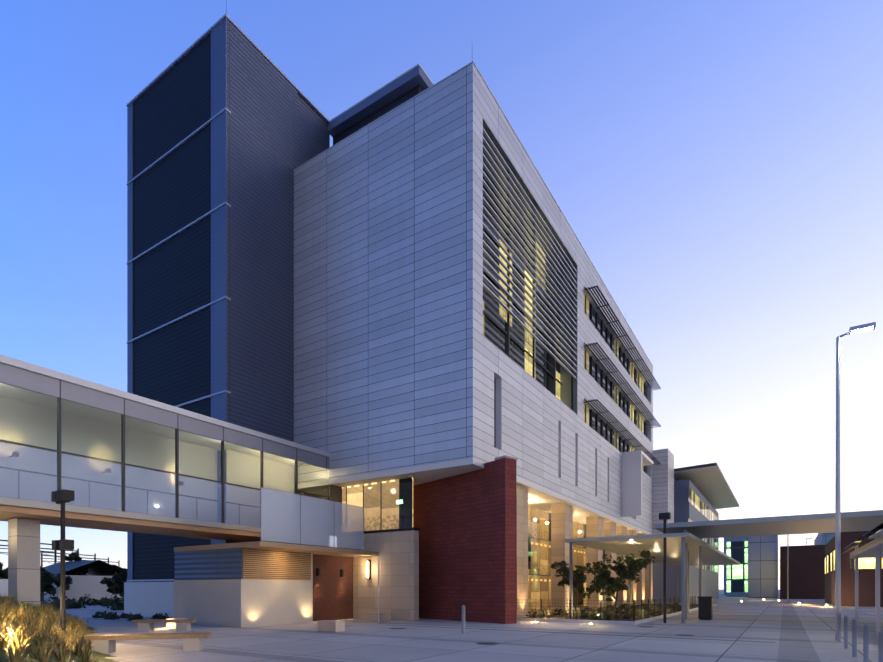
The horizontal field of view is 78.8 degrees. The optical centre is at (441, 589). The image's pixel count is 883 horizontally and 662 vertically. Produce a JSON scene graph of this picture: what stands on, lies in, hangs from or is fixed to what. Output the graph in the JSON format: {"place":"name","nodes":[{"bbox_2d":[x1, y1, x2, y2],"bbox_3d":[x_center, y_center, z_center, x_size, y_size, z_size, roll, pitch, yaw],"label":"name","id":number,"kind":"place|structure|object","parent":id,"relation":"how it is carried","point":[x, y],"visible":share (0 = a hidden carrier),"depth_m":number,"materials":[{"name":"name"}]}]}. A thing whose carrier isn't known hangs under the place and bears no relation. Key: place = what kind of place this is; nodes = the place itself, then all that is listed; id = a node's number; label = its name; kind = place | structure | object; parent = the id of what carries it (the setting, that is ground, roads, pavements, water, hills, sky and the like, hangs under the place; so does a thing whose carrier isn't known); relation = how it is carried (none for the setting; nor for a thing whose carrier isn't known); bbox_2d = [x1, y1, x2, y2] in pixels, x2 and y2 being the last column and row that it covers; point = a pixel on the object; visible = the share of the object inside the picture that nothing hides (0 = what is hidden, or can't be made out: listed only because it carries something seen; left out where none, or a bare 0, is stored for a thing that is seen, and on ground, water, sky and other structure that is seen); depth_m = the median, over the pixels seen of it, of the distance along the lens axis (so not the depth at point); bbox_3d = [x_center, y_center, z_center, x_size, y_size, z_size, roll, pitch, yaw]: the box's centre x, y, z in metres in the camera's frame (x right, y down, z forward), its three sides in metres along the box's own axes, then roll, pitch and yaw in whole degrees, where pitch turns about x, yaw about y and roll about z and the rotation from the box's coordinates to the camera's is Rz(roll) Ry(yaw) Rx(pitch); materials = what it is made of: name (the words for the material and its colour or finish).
{"place":"outdoors","nodes":[
{"label":"outdoors","id":0,"kind":"place"},
{"bbox_2d":[0,599,66,627],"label":"mound shrubs","id":1,"kind":"object","parent":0,"point":[34,607],"visible":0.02,"depth_m":17.04,"materials":[{"name":"green plant"}]},
{"bbox_2d":[0,354,329,544],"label":"bridge","id":2,"kind":"structure","parent":0,"point":[32,378],"depth_m":23.06,"materials":[{"name":"clear glass"}]},
{"bbox_2d":[126,14,329,581],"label":"tower","id":3,"kind":"structure","parent":0,"point":[228,120],"depth_m":30.81,"materials":[{"name":"metal"}]},
{"bbox_2d":[174,487,419,626],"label":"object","id":4,"kind":"structure","parent":0,"point":[252,584],"depth_m":25.88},
{"bbox_2d":[260,495,363,550],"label":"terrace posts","id":5,"kind":"object","parent":4,"relation":"attached to","point":[300,535],"visible":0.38,"depth_m":24.69,"materials":[{"name":"metal"}]},
{"bbox_2d":[316,559,370,579],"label":"wall fixtures","id":6,"kind":"object","parent":4,"relation":"attached to","point":[341,572],"depth_m":29.48,"materials":[{"name":"black metal"}]},
{"bbox_2d":[367,561,368,577],"bbox_3d":[-4.058,-1.084,29.559,0.130,0.900,0.030,0,0,33],"label":"wall light","id":7,"kind":"object","parent":6,"relation":"attached to","point":[367,569],"depth_m":29.53,"materials":[{"name":"white glass"}]},
{"bbox_2d":[329,477,412,536],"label":"glazing","id":8,"kind":"structure","parent":4,"relation":"on","point":[383,510],"depth_m":30.30,"materials":[{"name":"clear glass"}]},
{"bbox_2d":[0,0,882,589],"label":"sky","id":9,"kind":"structure","parent":0,"point":[717,164],"materials":[{"name":"blue"}]},
{"bbox_2d":[55,590,882,661],"bbox_3d":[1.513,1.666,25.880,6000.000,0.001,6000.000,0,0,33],"label":"ground","id":10,"kind":"structure","parent":0,"point":[795,631],"depth_m":17.45,"materials":[{"name":"grey concrete"}]},
{"bbox_2d":[0,562,7,578],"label":"tree","id":11,"kind":"object","parent":10,"relation":"on","point":[3,576],"depth_m":81.88,"materials":[{"name":"green plant"}]},
{"bbox_2d":[8,518,39,610],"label":"piers","id":12,"kind":"structure","parent":10,"relation":"on","point":[24,557],"depth_m":19.79,"materials":[{"name":"beige concrete"}]},
{"bbox_2d":[40,566,72,599],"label":"tree","id":13,"kind":"object","parent":10,"relation":"on","point":[48,579],"depth_m":55.25,"materials":[{"name":"green plant"}]},
{"bbox_2d":[0,593,118,661],"bbox_3d":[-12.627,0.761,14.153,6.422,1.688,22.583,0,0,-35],"label":"grass mound","id":14,"kind":"object","parent":10,"relation":"on","point":[28,627],"depth_m":11.01,"materials":[{"name":"plant"}]},
{"bbox_2d":[0,540,119,566],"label":"utility lines","id":15,"kind":"object","parent":10,"relation":"on","point":[55,553],"visible":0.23,"depth_m":103.44,"materials":[{"name":"black"}]},
{"bbox_2d":[56,551,88,575],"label":"tree","id":16,"kind":"object","parent":10,"relation":"on","point":[73,556],"depth_m":66.31,"materials":[{"name":"green plant"}]},
{"bbox_2d":[0,594,171,620],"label":"shrubs","id":17,"kind":"object","parent":10,"relation":"on","point":[116,603],"visible":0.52,"depth_m":42.98,"materials":[{"name":"green plant"}]},
{"bbox_2d":[100,570,126,598],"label":"tree","id":18,"kind":"object","parent":10,"relation":"on","point":[115,583],"depth_m":53.65,"materials":[{"name":"green plant"}]},
{"bbox_2d":[82,632,210,652],"bbox_3d":[-7.826,1.436,14.402,3.000,0.460,0.560,0,0,-12],"label":"bench","id":19,"kind":"object","parent":10,"relation":"on","point":[191,642],"visible":0.92,"depth_m":14.24,"materials":[{"name":"concrete"}]},
{"bbox_2d":[124,582,173,617],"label":"plinth","id":20,"kind":"structure","parent":10,"relation":"on","point":[147,599],"depth_m":32.27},
{"bbox_2d":[132,619,195,631],"bbox_3d":[-10.932,1.436,21.246,2.200,0.460,0.560,0,0,-7],"label":"bench","id":21,"kind":"object","parent":10,"relation":"on","point":[147,625],"visible":1,"depth_m":21.07,"materials":[{"name":"concrete"}]},
{"bbox_2d":[166,612,390,632],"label":"stone blocks","id":22,"kind":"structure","parent":10,"relation":"on","point":[329,626],"depth_m":21.18,"materials":[{"name":"beige stone"}]},
{"bbox_2d":[51,489,713,630],"bbox_3d":[1.468,-1.034,21.280,28.134,5.400,14.897,0,0,-5],"label":"furniture","id":23,"kind":"object","parent":10,"relation":"on","point":[62,497],"visible":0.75,"depth_m":13.20,"materials":[{"name":"black metal"}]},
{"bbox_2d":[0,531,882,606],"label":"buildings","id":24,"kind":"structure","parent":10,"relation":"on","point":[754,574],"depth_m":89.40,"materials":[{"name":"red"}]},
{"bbox_2d":[413,455,517,623],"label":"red wall","id":25,"kind":"structure","parent":10,"relation":"on","point":[465,523],"depth_m":27.66,"materials":[{"name":"brick"}]},
{"bbox_2d":[337,484,652,616],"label":"ground floor","id":26,"kind":"structure","parent":10,"relation":"on","point":[542,546],"depth_m":40.39,"materials":[{"name":"clear glass"}]},
{"bbox_2d":[294,458,652,534],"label":"soffit","id":27,"kind":"structure","parent":26,"relation":"on","point":[541,498],"depth_m":30.70,"materials":[{"name":"white paint"}]},
{"bbox_2d":[294,63,652,532],"bbox_3d":[7.580,-15.834,46.919,12.400,19.000,42.000,0,0,33],"label":"white box","id":28,"kind":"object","parent":27,"relation":"on","point":[402,359],"visible":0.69,"depth_m":29.62,"materials":[{"name":"clear stone"}]},
{"bbox_2d":[327,64,433,144],"bbox_3d":[0.846,-27.934,41.429,7.390,5.200,19.540,0,0,33],"label":"roof plant","id":29,"kind":"object","parent":28,"relation":"on","point":[415,80],"visible":0.19,"depth_m":33.12,"materials":[{"name":"grey metal"}]},
{"bbox_2d":[293,61,652,365],"bbox_3d":[6.306,-28.484,44.997,12.540,6.300,46.612,0,0,33],"label":"parapet coping","id":30,"kind":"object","parent":28,"relation":"attached to","point":[512,129],"depth_m":29.87,"materials":[{"name":"grey metal"}]},
{"bbox_2d":[483,128,576,410],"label":"louvres","id":31,"kind":"object","parent":28,"relation":"on","point":[508,220],"visible":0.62,"depth_m":31.60,"materials":[{"name":"grey metal"}]},
{"bbox_2d":[584,285,660,471],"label":"sunshades","id":32,"kind":"object","parent":28,"relation":"attached to","point":[632,437],"visible":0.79,"depth_m":47.36,"materials":[{"name":"grey metal"}]},
{"bbox_2d":[622,450,653,516],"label":"portal fin","id":33,"kind":"object","parent":28,"relation":"attached to","point":[633,462],"visible":1,"depth_m":49.25,"materials":[{"name":"white metal"}]},
{"bbox_2d":[389,625,774,644],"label":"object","id":34,"kind":"object","parent":10,"relation":"on","point":[487,643],"visible":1,"depth_m":19.28,"materials":[{"name":"grey concrete"}]},
{"bbox_2d":[523,603,697,620],"bbox_3d":[16.273,1.606,42.323,6.000,0.120,36.400,0,0,33],"label":"garden bed","id":35,"kind":"object","parent":10,"relation":"on","point":[567,615],"depth_m":29.36,"materials":[{"name":"soil"}]},
{"bbox_2d":[551,561,600,611],"bbox_3d":[7.729,-0.051,30.877,2.719,3.243,2.009,0,0,33],"label":"tree","id":36,"kind":"object","parent":35,"relation":"on","point":[580,577],"depth_m":30.60,"materials":[{"name":"green plant"}]},
{"bbox_2d":[526,603,681,619],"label":"garden shrubs","id":37,"kind":"object","parent":35,"relation":"on","point":[625,606],"visible":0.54,"depth_m":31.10,"materials":[{"name":"green plant"}]},
{"bbox_2d":[516,596,695,620],"bbox_3d":[11.951,1.091,35.502,6.200,1.150,20.600,0,0,33],"label":"fence","id":38,"kind":"object","parent":35,"relation":"on","point":[633,611],"visible":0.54,"depth_m":27.34,"materials":[{"name":"black metal"}]},
{"bbox_2d":[586,550,656,613],"bbox_3d":[10.278,-0.370,30.580,4.389,3.895,2.869,0,0,-5],"label":"tree","id":39,"kind":"object","parent":35,"relation":"on","point":[625,573],"depth_m":30.51,"materials":[{"name":"green plant"}]},
{"bbox_2d":[516,603,716,624],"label":"garden kerb","id":40,"kind":"structure","parent":10,"relation":"on","point":[597,621],"depth_m":26.91,"materials":[{"name":"concrete"}]},
{"bbox_2d":[462,605,882,661],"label":"bollards","id":41,"kind":"object","parent":10,"relation":"on","point":[866,642],"visible":1,"depth_m":13.19,"materials":[{"name":"grey metal"}]},
{"bbox_2d":[564,510,882,623],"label":"canopies","id":42,"kind":"object","parent":10,"relation":"on","point":[686,546],"visible":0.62,"depth_m":29.57,"materials":[{"name":"metal"}]},
{"bbox_2d":[787,535,812,602],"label":"poles","id":43,"kind":"object","parent":10,"relation":"on","point":[788,566],"visible":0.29,"depth_m":65.22,"materials":[{"name":"metal"}]},
{"bbox_2d":[835,322,875,640],"bbox_3d":[13.217,-3.344,17.201,1.031,10.020,0.325,0,0,33],"label":"street light","id":44,"kind":"object","parent":10,"relation":"on","point":[862,328],"visible":0.92,"depth_m":17.32,"materials":[{"name":"metal"}]},
{"bbox_2d":[841,522,882,636],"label":"shelter","id":45,"kind":"object","parent":10,"relation":"on","point":[875,550],"depth_m":18.90,"materials":[{"name":"grey metal"}]},
{"bbox_2d":[653,448,738,602],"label":"building","id":46,"kind":"structure","parent":0,"point":[703,492],"depth_m":66.14,"materials":[{"name":"grey concrete"}]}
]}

